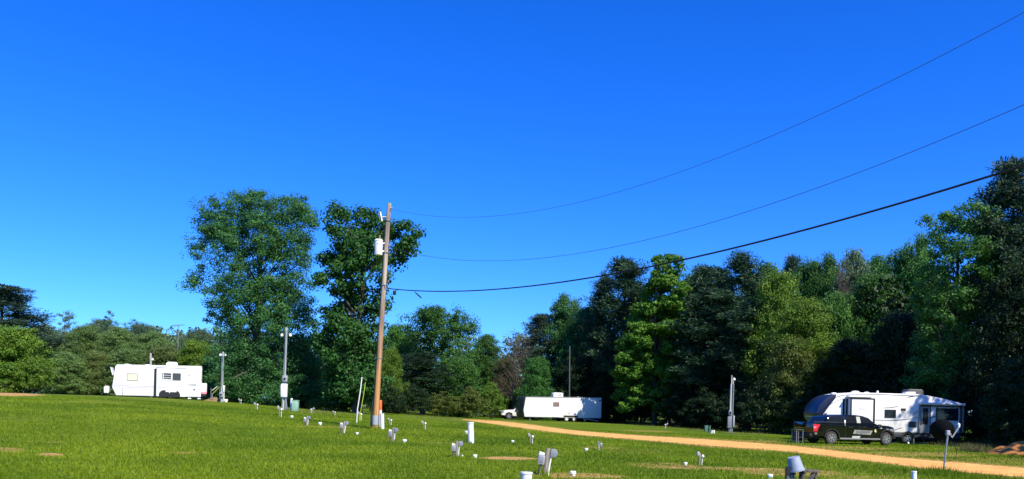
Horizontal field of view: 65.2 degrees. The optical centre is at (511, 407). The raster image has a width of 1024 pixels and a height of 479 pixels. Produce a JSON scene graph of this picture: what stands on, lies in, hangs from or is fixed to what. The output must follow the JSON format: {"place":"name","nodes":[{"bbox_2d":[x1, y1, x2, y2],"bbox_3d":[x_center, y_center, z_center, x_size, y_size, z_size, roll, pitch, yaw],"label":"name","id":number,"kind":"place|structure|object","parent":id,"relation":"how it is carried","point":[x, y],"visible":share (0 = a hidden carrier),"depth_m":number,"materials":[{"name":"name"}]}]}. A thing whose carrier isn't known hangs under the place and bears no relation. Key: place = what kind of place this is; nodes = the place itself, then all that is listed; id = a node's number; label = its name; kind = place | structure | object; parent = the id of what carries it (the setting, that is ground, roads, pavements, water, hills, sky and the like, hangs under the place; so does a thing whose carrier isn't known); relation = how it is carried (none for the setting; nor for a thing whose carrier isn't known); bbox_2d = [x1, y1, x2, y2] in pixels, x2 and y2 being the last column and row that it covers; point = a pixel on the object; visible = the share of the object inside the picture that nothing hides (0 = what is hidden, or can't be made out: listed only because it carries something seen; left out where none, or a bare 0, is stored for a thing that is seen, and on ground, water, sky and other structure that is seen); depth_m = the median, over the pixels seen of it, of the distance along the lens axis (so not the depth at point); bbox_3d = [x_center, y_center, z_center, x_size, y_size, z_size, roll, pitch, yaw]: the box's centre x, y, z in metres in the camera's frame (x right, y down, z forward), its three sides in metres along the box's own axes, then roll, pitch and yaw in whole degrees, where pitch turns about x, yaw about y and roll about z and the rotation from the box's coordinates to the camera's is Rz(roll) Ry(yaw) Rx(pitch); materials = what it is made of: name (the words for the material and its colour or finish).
{"place":"outdoors","nodes":[
{"label":"outdoors","id":0,"kind":"place"},
{"bbox_2d":[0,393,1023,478],"bbox_3d":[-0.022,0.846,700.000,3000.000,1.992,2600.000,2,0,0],"label":"ground","id":1,"kind":"structure","parent":0,"point":[587,425],"depth_m":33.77,"materials":[{"name":"green plant"}]},
{"bbox_2d":[0,323,58,393],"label":"bushy tree","id":2,"kind":"object","parent":1,"relation":"on","point":[18,344],"visible":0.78,"depth_m":88.59,"materials":[{"name":"green plant"}]},
{"bbox_2d":[0,283,61,392],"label":"pine tree","id":3,"kind":"object","parent":1,"relation":"on","point":[13,301],"visible":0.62,"depth_m":111.66,"materials":[{"name":"green plant"}]},
{"bbox_2d":[6,354,55,393],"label":"shrub","id":4,"kind":"object","parent":1,"relation":"on","point":[35,372],"visible":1,"depth_m":87.37,"materials":[{"name":"green plant"}]},
{"bbox_2d":[40,336,68,390],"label":"pine tree","id":5,"kind":"object","parent":1,"relation":"on","point":[57,343],"visible":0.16,"depth_m":121.28,"materials":[{"name":"green plant"}]},
{"bbox_2d":[49,309,76,349],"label":"slender tree","id":6,"kind":"object","parent":1,"relation":"on","point":[65,319],"visible":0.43,"depth_m":129.85,"materials":[{"name":"green plant"}]},
{"bbox_2d":[37,351,100,394],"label":"bushy tree","id":7,"kind":"object","parent":1,"relation":"on","point":[68,371],"visible":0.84,"depth_m":98.70,"materials":[{"name":"green plant"}]},
{"bbox_2d":[52,323,108,371],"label":"broadleaf tree","id":8,"kind":"object","parent":1,"relation":"on","point":[84,340],"visible":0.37,"depth_m":118.63,"materials":[{"name":"green plant"}]},
{"bbox_2d":[68,347,112,395],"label":"bushy tree","id":9,"kind":"object","parent":1,"relation":"on","point":[96,358],"visible":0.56,"depth_m":100.84,"materials":[{"name":"green plant"}]},
{"bbox_2d":[79,318,117,394],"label":"broadleaf tree","id":10,"kind":"object","parent":1,"relation":"on","point":[99,323],"visible":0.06,"depth_m":132.99,"materials":[{"name":"green plant"}]},
{"bbox_2d":[94,325,141,354],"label":"broadleaf tree","id":11,"kind":"object","parent":1,"relation":"on","point":[119,337],"visible":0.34,"depth_m":117.01,"materials":[{"name":"green plant"}]},
{"bbox_2d":[91,347,152,396],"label":"bushy tree","id":12,"kind":"object","parent":1,"relation":"on","point":[130,356],"visible":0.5,"depth_m":100.87,"materials":[{"name":"green plant"}]},
{"bbox_2d":[122,319,151,349],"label":"slender tree","id":13,"kind":"object","parent":1,"relation":"on","point":[136,325],"visible":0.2,"depth_m":126.01,"materials":[{"name":"green plant"}]},
{"bbox_2d":[101,362,206,398],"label":"travel trailer","id":14,"kind":"object","parent":1,"relation":"on","point":[172,380],"visible":0.98,"depth_m":73.83,"materials":[{"name":"white"}]},
{"bbox_2d":[130,330,179,364],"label":"broadleaf tree","id":15,"kind":"object","parent":1,"relation":"on","point":[158,340],"visible":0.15,"depth_m":118.95,"materials":[{"name":"green plant"}]},
{"bbox_2d":[137,344,184,396],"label":"bushy tree","id":16,"kind":"object","parent":1,"relation":"on","point":[161,355],"visible":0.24,"depth_m":102.51,"materials":[{"name":"green plant"}]},
{"bbox_2d":[169,336,212,398],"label":"bushy tree","id":17,"kind":"object","parent":1,"relation":"on","point":[192,352],"visible":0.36,"depth_m":100.78,"materials":[{"name":"green plant"}]},
{"bbox_2d":[176,329,219,398],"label":"broadleaf tree","id":18,"kind":"object","parent":1,"relation":"on","point":[202,334],"visible":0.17,"depth_m":128.90,"materials":[{"name":"green plant"}]},
{"bbox_2d":[201,357,220,398],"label":"bushy tree","id":19,"kind":"object","parent":1,"relation":"on","point":[205,366],"visible":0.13,"depth_m":91.05,"materials":[{"name":"green plant"}]},
{"bbox_2d":[219,352,225,401],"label":"light pole","id":20,"kind":"object","parent":1,"relation":"on","point":[221,394],"visible":0.96,"depth_m":74.88,"materials":[{"name":"white metal"}]},
{"bbox_2d":[172,186,323,404],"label":"broadleaf tree","id":21,"kind":"object","parent":1,"relation":"on","point":[255,380],"visible":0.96,"depth_m":78.53,"materials":[{"name":"green plant"}]},
{"bbox_2d":[12,325,546,415],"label":"woodland","id":22,"kind":"object","parent":1,"relation":"on","point":[172,338],"visible":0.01,"depth_m":139.79,"materials":[{"name":"green plant"}]},
{"bbox_2d":[280,327,291,409],"bbox_3d":[-17.980,-2.871,63.275,0.909,6.944,0.510,2,0,0],"label":"light pole","id":23,"kind":"object","parent":1,"relation":"on","point":[283,389],"visible":0.94,"depth_m":63.22,"materials":[{"name":"grey metal"}]},
{"bbox_2d":[287,391,316,406],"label":"shrub","id":24,"kind":"object","parent":1,"relation":"on","point":[303,398],"visible":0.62,"depth_m":79.53,"materials":[{"name":"green plant"}]},
{"bbox_2d":[286,353,325,407],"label":"bushy tree","id":25,"kind":"object","parent":1,"relation":"on","point":[319,376],"visible":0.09,"depth_m":83.41,"materials":[{"name":"green plant"}]},
{"bbox_2d":[304,199,426,412],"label":"broadleaf tree","id":26,"kind":"object","parent":1,"relation":"on","point":[344,371],"visible":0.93,"depth_m":73.12,"materials":[{"name":"green plant"}]},
{"bbox_2d":[370,203,392,427],"bbox_3d":[-6.476,-4.342,39.478,0.900,11.527,0.487,2,0,0],"label":"utility pole","id":27,"kind":"object","parent":1,"relation":"on","point":[380,248],"visible":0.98,"depth_m":39.44,"materials":[{"name":"brown wood"}]},
{"bbox_2d":[387,164,1023,297],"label":"overhead cable","id":28,"kind":"object","parent":27,"relation":"attached to","point":[929,194],"visible":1,"depth_m":21.07,"materials":[{"name":"black plastic"}]},
{"bbox_2d":[390,105,1022,260],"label":"overhead wire","id":29,"kind":"object","parent":27,"relation":"attached to","point":[759,207],"visible":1,"depth_m":20.96,"materials":[{"name":"metal"}]},
{"bbox_2d":[393,12,1023,216],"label":"overhead wire","id":30,"kind":"object","parent":27,"relation":"attached to","point":[777,133],"visible":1,"depth_m":20.51,"materials":[{"name":"metal"}]},
{"bbox_2d":[370,383,407,412],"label":"shrub","id":31,"kind":"object","parent":1,"relation":"on","point":[391,402],"visible":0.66,"depth_m":81.65,"materials":[{"name":"green plant"}]},
{"bbox_2d":[366,345,412,413],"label":"bushy tree","id":32,"kind":"object","parent":1,"relation":"on","point":[391,365],"visible":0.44,"depth_m":91.20,"materials":[{"name":"green plant"}]},
{"bbox_2d":[376,321,418,383],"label":"broadleaf tree","id":33,"kind":"object","parent":1,"relation":"on","point":[395,334],"visible":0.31,"depth_m":114.93,"materials":[{"name":"green plant"}]},
{"bbox_2d":[393,384,432,414],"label":"shrub","id":34,"kind":"object","parent":1,"relation":"on","point":[413,395],"visible":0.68,"depth_m":91.49,"materials":[{"name":"green plant"}]},
{"bbox_2d":[400,352,468,414],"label":"pine tree","id":35,"kind":"object","parent":1,"relation":"on","point":[423,362],"visible":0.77,"depth_m":98.52,"materials":[{"name":"green plant"}]},
{"bbox_2d":[419,391,460,416],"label":"shrub","id":36,"kind":"object","parent":1,"relation":"on","point":[438,406],"visible":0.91,"depth_m":94.20,"materials":[{"name":"green plant"}]},
{"bbox_2d":[396,303,484,411],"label":"broadleaf tree","id":37,"kind":"object","parent":1,"relation":"on","point":[435,317],"visible":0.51,"depth_m":110.52,"materials":[{"name":"green plant"}]},
{"bbox_2d":[431,354,484,417],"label":"bushy tree","id":38,"kind":"object","parent":1,"relation":"on","point":[466,370],"visible":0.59,"depth_m":100.62,"materials":[{"name":"green plant"}]},
{"bbox_2d":[452,385,492,417],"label":"shrub","id":39,"kind":"object","parent":1,"relation":"on","point":[466,407],"visible":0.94,"depth_m":96.49,"materials":[{"name":"green plant"}]},
{"bbox_2d":[466,333,502,415],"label":"broadleaf tree","id":40,"kind":"object","parent":1,"relation":"on","point":[487,357],"visible":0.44,"depth_m":123.01,"materials":[{"name":"green plant"}]},
{"bbox_2d":[480,381,510,418],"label":"shrub","id":41,"kind":"object","parent":1,"relation":"on","point":[496,399],"visible":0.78,"depth_m":101.33,"materials":[{"name":"green plant"}]},
{"bbox_2d":[487,355,521,417],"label":"bushy tree","id":42,"kind":"object","parent":1,"relation":"on","point":[509,404],"visible":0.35,"depth_m":114.87,"materials":[{"name":"green plant"}]},
{"bbox_2d":[488,328,535,418],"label":"bare tree","id":43,"kind":"object","parent":1,"relation":"on","point":[513,374],"visible":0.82,"depth_m":111.92,"materials":[{"name":"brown plant"}]},
{"bbox_2d":[512,313,560,418],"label":"broadleaf tree","id":44,"kind":"object","parent":1,"relation":"on","point":[538,337],"visible":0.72,"depth_m":115.23,"materials":[{"name":"green plant"}]},
{"bbox_2d":[511,356,562,419],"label":"bushy tree","id":45,"kind":"object","parent":1,"relation":"on","point":[538,377],"visible":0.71,"depth_m":109.04,"materials":[{"name":"green plant"}]},
{"bbox_2d":[537,448,557,474],"bbox_3d":[0.809,1.342,18.739,0.441,0.788,0.129,9,-1,-6],"label":"hookup post","id":46,"kind":"object","parent":1,"relation":"on","point":[543,459],"visible":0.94,"depth_m":18.71,"materials":[{"name":"grey wood"}]},
{"bbox_2d":[510,393,601,421],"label":"travel trailer","id":47,"kind":"object","parent":1,"relation":"on","point":[559,406],"visible":0.99,"depth_m":100.00,"materials":[{"name":"white plastic"}]},
{"bbox_2d":[537,292,582,390],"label":"broadleaf tree","id":48,"kind":"object","parent":1,"relation":"on","point":[562,310],"visible":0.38,"depth_m":114.47,"materials":[{"name":"green plant"}]},
{"bbox_2d":[547,355,600,420],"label":"bushy tree","id":49,"kind":"object","parent":1,"relation":"on","point":[582,378],"visible":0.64,"depth_m":108.28,"materials":[{"name":"green plant"}]},
{"bbox_2d":[555,305,601,392],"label":"broadleaf tree","id":50,"kind":"object","parent":1,"relation":"on","point":[584,310],"visible":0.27,"depth_m":112.50,"materials":[{"name":"green plant"}]},
{"bbox_2d":[577,271,622,378],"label":"pine tree","id":51,"kind":"object","parent":1,"relation":"on","point":[597,315],"visible":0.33,"depth_m":109.22,"materials":[{"name":"green plant"}]},
{"bbox_2d":[585,375,633,422],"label":"bushy tree","id":52,"kind":"object","parent":1,"relation":"on","point":[604,387],"visible":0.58,"depth_m":104.62,"materials":[{"name":"green plant"}]},
{"bbox_2d":[575,255,660,422],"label":"pine tree","id":53,"kind":"object","parent":1,"relation":"on","point":[630,287],"visible":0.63,"depth_m":104.91,"materials":[{"name":"green plant"}]},
{"bbox_2d":[610,393,648,422],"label":"shrub","id":54,"kind":"object","parent":1,"relation":"on","point":[630,416],"visible":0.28,"depth_m":103.45,"materials":[{"name":"green plant"}]},
{"bbox_2d":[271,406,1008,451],"bbox_3d":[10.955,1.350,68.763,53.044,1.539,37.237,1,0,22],"label":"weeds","id":55,"kind":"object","parent":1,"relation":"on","point":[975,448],"visible":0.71,"depth_m":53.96,"materials":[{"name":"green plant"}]},
{"bbox_2d":[632,395,666,424],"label":"shrub","id":56,"kind":"object","parent":1,"relation":"on","point":[646,410],"visible":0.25,"depth_m":100.17,"materials":[{"name":"green plant"}]},
{"bbox_2d":[609,253,693,424],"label":"sweetgum tree","id":57,"kind":"object","parent":1,"relation":"on","point":[648,335],"visible":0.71,"depth_m":95.81,"materials":[{"name":"green plant"}]},
{"bbox_2d":[653,389,691,426],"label":"shrub","id":58,"kind":"object","parent":1,"relation":"on","point":[671,408],"visible":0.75,"depth_m":91.36,"materials":[{"name":"green plant"}]},
{"bbox_2d":[667,329,712,426],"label":"bushy tree","id":59,"kind":"object","parent":1,"relation":"on","point":[685,391],"visible":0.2,"depth_m":93.01,"materials":[{"name":"green plant"}]},
{"bbox_2d":[367,425,1023,478],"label":"tall grass","id":60,"kind":"structure","parent":1,"relation":"on","point":[939,471],"depth_m":22.64,"materials":[{"name":"green plant"}]},
{"bbox_2d":[676,387,726,428],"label":"shrub","id":61,"kind":"object","parent":1,"relation":"on","point":[698,408],"visible":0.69,"depth_m":85.30,"materials":[{"name":"green plant"}]},
{"bbox_2d":[658,285,749,427],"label":"pine tree","id":62,"kind":"object","parent":1,"relation":"on","point":[721,300],"visible":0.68,"depth_m":88.67,"materials":[{"name":"green plant"}]},
{"bbox_2d":[683,263,727,358],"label":"pine tree","id":63,"kind":"object","parent":1,"relation":"on","point":[704,277],"visible":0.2,"depth_m":96.94,"materials":[{"name":"green plant"}]},
{"bbox_2d":[687,357,746,428],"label":"bushy tree","id":64,"kind":"object","parent":1,"relation":"on","point":[714,379],"visible":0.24,"depth_m":88.42,"materials":[{"name":"green plant"}]},
{"bbox_2d":[727,375,735,432],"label":"light pole","id":65,"kind":"object","parent":1,"relation":"on","point":[730,421],"visible":0.94,"depth_m":70.03,"materials":[{"name":"grey metal"}]},
{"bbox_2d":[705,385,758,430],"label":"shrub","id":66,"kind":"object","parent":1,"relation":"on","point":[720,405],"visible":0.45,"depth_m":79.43,"materials":[{"name":"green plant"}]},
{"bbox_2d":[716,248,769,427],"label":"pine tree","id":67,"kind":"object","parent":1,"relation":"on","point":[747,277],"visible":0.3,"depth_m":95.20,"materials":[{"name":"green plant"}]},
{"bbox_2d":[708,298,780,429],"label":"pine tree","id":68,"kind":"object","parent":1,"relation":"on","point":[743,315],"visible":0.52,"depth_m":84.60,"materials":[{"name":"green plant"}]},
{"bbox_2d":[739,260,782,299],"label":"broadleaf tree","id":69,"kind":"object","parent":1,"relation":"on","point":[769,265],"visible":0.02,"depth_m":101.17,"materials":[{"name":"green plant"}]},
{"bbox_2d":[735,382,793,433],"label":"shrub","id":70,"kind":"object","parent":1,"relation":"on","point":[757,410],"visible":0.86,"depth_m":73.23,"materials":[{"name":"green plant"}]},
{"bbox_2d":[738,266,804,428],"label":"broadleaf tree","id":71,"kind":"object","parent":1,"relation":"on","point":[778,297],"visible":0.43,"depth_m":82.88,"materials":[{"name":"green plant"}]},
{"bbox_2d":[753,334,821,433],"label":"bushy tree","id":72,"kind":"object","parent":1,"relation":"on","point":[795,383],"visible":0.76,"depth_m":72.84,"materials":[{"name":"green plant"}]},
{"bbox_2d":[785,467,795,478],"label":"bucket post","id":73,"kind":"object","parent":1,"relation":"on","point":[788,475],"visible":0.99,"depth_m":16.89,"materials":[{"name":"grey wood"}]},
{"bbox_2d":[787,456,804,472],"bbox_3d":[5.994,1.198,16.950,0.353,0.306,0.353,-14,0,0],"label":"bucket","id":74,"kind":"object","parent":73,"relation":"on","point":[795,464],"visible":0.96,"depth_m":16.83,"materials":[{"name":"white plastic"}]},
{"bbox_2d":[781,253,803,298],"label":"pine tree","id":75,"kind":"object","parent":1,"relation":"on","point":[791,263],"visible":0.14,"depth_m":103.51,"materials":[{"name":"green plant"}]},
{"bbox_2d":[764,296,839,408],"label":"broadleaf tree","id":76,"kind":"object","parent":1,"relation":"on","point":[802,319],"visible":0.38,"depth_m":74.69,"materials":[{"name":"green plant"}]},
{"bbox_2d":[790,255,823,335],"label":"broadleaf tree","id":77,"kind":"object","parent":1,"relation":"on","point":[801,274],"visible":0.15,"depth_m":99.26,"materials":[{"name":"green plant"}]},
{"bbox_2d":[784,376,840,428],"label":"shrub","id":78,"kind":"object","parent":1,"relation":"on","point":[810,396],"visible":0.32,"depth_m":71.31,"materials":[{"name":"green plant"}]},
{"bbox_2d":[608,246,1023,424],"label":"dark woodland","id":79,"kind":"object","parent":1,"relation":"on","point":[689,303],"visible":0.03,"depth_m":88.98,"materials":[{"name":"green plant"}]},
{"bbox_2d":[801,250,840,348],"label":"broadleaf tree","id":80,"kind":"object","parent":1,"relation":"on","point":[825,284],"visible":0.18,"depth_m":96.76,"materials":[{"name":"green plant"}]},
{"bbox_2d":[817,287,857,380],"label":"bushy tree","id":81,"kind":"object","parent":1,"relation":"on","point":[841,312],"visible":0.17,"depth_m":76.99,"materials":[{"name":"green plant"}]},
{"bbox_2d":[791,414,894,444],"bbox_3d":[20.928,1.382,50.343,6.211,1.861,2.245,1,0,-15],"label":"pickup truck","id":82,"kind":"object","parent":1,"relation":"on","point":[830,428],"visible":0.99,"depth_m":49.55,"materials":[{"name":"black paint"}]},
{"bbox_2d":[835,248,852,303],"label":"bare tree","id":83,"kind":"object","parent":1,"relation":"on","point":[840,287],"visible":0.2,"depth_m":89.93,"materials":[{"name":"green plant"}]},
{"bbox_2d":[805,337,885,394],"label":"broadleaf tree","id":84,"kind":"object","parent":1,"relation":"on","point":[844,378],"visible":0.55,"depth_m":71.04,"materials":[{"name":"green plant"}]},
{"bbox_2d":[831,247,876,326],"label":"broadleaf tree","id":85,"kind":"object","parent":1,"relation":"on","point":[857,262],"visible":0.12,"depth_m":91.47,"materials":[{"name":"green plant"}]},
{"bbox_2d":[843,269,911,366],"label":"broadleaf tree","id":86,"kind":"object","parent":1,"relation":"on","point":[859,322],"visible":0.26,"depth_m":77.03,"materials":[{"name":"green plant"}]},
{"bbox_2d":[866,253,896,276],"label":"broadleaf tree","id":87,"kind":"object","parent":1,"relation":"on","point":[875,262],"visible":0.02,"depth_m":95.12,"materials":[{"name":"green plant"}]},
{"bbox_2d":[803,389,965,443],"bbox_3d":[26.210,0.573,56.330,10.231,3.846,3.284,2,0,0],"label":"fifth wheel camper","id":88,"kind":"object","parent":1,"relation":"on","point":[908,415],"visible":0.75,"depth_m":55.50,"materials":[{"name":"white plastic"}]},
{"bbox_2d":[920,406,930,433],"bbox_3d":[28.629,0.777,55.470,0.781,2.055,0.100,2,0,0],"label":"door","id":89,"kind":"structure","parent":88,"relation":"in","point":[925,425],"depth_m":55.47,"materials":[{"name":"white plastic"}]},
{"bbox_2d":[936,407,958,420],"bbox_3d":[30.183,0.457,55.490,1.558,0.885,0.060,2,0,0],"label":"rear window","id":90,"kind":"structure","parent":88,"relation":"in","point":[950,414],"depth_m":55.48,"materials":[{"name":"black glass"}]},
{"bbox_2d":[867,246,909,342],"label":"broadleaf tree","id":91,"kind":"object","parent":1,"relation":"on","point":[891,268],"visible":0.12,"depth_m":83.41,"materials":[{"name":"green plant"}]},
{"bbox_2d":[852,306,931,393],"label":"bushy tree","id":92,"kind":"object","parent":1,"relation":"on","point":[891,353],"visible":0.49,"depth_m":68.84,"materials":[{"name":"green plant"}]},
{"bbox_2d":[892,231,942,387],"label":"broadleaf tree","id":93,"kind":"object","parent":1,"relation":"on","point":[908,277],"visible":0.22,"depth_m":81.20,"materials":[{"name":"green plant"}]},
{"bbox_2d":[898,382,950,441],"bbox_3d":[32.174,0.346,63.306,5.902,5.018,6.174,2,0,32],"label":"bushy tree","id":94,"kind":"object","parent":1,"relation":"on","point":[928,391],"visible":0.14,"depth_m":61.85,"materials":[{"name":"green plant"}]},
{"bbox_2d":[930,419,959,467],"bbox_3d":[12.744,1.202,23.539,0.695,1.698,0.589,2,0,0],"label":"satellite dish","id":95,"kind":"object","parent":1,"relation":"on","point":[941,429],"visible":0.98,"depth_m":23.51,"materials":[{"name":"metal"}]},
{"bbox_2d":[896,197,1016,441],"bbox_3d":[34.463,-6.256,62.033,7.819,18.715,9.317,2,0,0],"label":"broadleaf tree","id":96,"kind":"object","parent":1,"relation":"on","point":[955,319],"visible":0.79,"depth_m":60.67,"materials":[{"name":"green plant"}]},
{"bbox_2d":[944,315,1017,444],"bbox_3d":[35.939,-1.975,59.885,7.078,10.266,6.952,2,0,6],"label":"bushy tree","id":97,"kind":"object","parent":1,"relation":"on","point":[965,390],"visible":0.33,"depth_m":59.27,"materials":[{"name":"green plant"}]},
{"bbox_2d":[957,155,1023,441],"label":"pine tree","id":98,"kind":"object","parent":1,"relation":"on","point":[1007,194],"visible":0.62,"depth_m":59.20,"materials":[{"name":"green plant"}]},
{"bbox_2d":[962,258,1023,436],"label":"broadleaf tree","id":99,"kind":"object","parent":1,"relation":"on","point":[1004,340],"visible":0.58,"depth_m":55.70,"materials":[{"name":"green plant"}]},
{"bbox_2d":[975,353,1023,445],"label":"bushy tree","id":100,"kind":"object","parent":1,"relation":"on","point":[1003,410],"visible":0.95,"depth_m":52.62,"materials":[{"name":"green plant"}]},
{"bbox_2d":[986,441,1023,454],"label":"dirt mound","id":101,"kind":"object","parent":1,"relation":"on","point":[1016,448],"visible":0.71,"depth_m":41.15,"materials":[{"name":"orange soil"}]},
{"bbox_2d":[0,0,1023,414],"label":"sky","id":102,"kind":"structure","parent":0,"point":[115,114],"materials":[{"name":"blue"}]},
{"bbox_2d":[462,419,1023,476],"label":"road","id":103,"kind":"structure","parent":0,"point":[1000,470],"depth_m":37.14,"materials":[{"name":"beige soil"}]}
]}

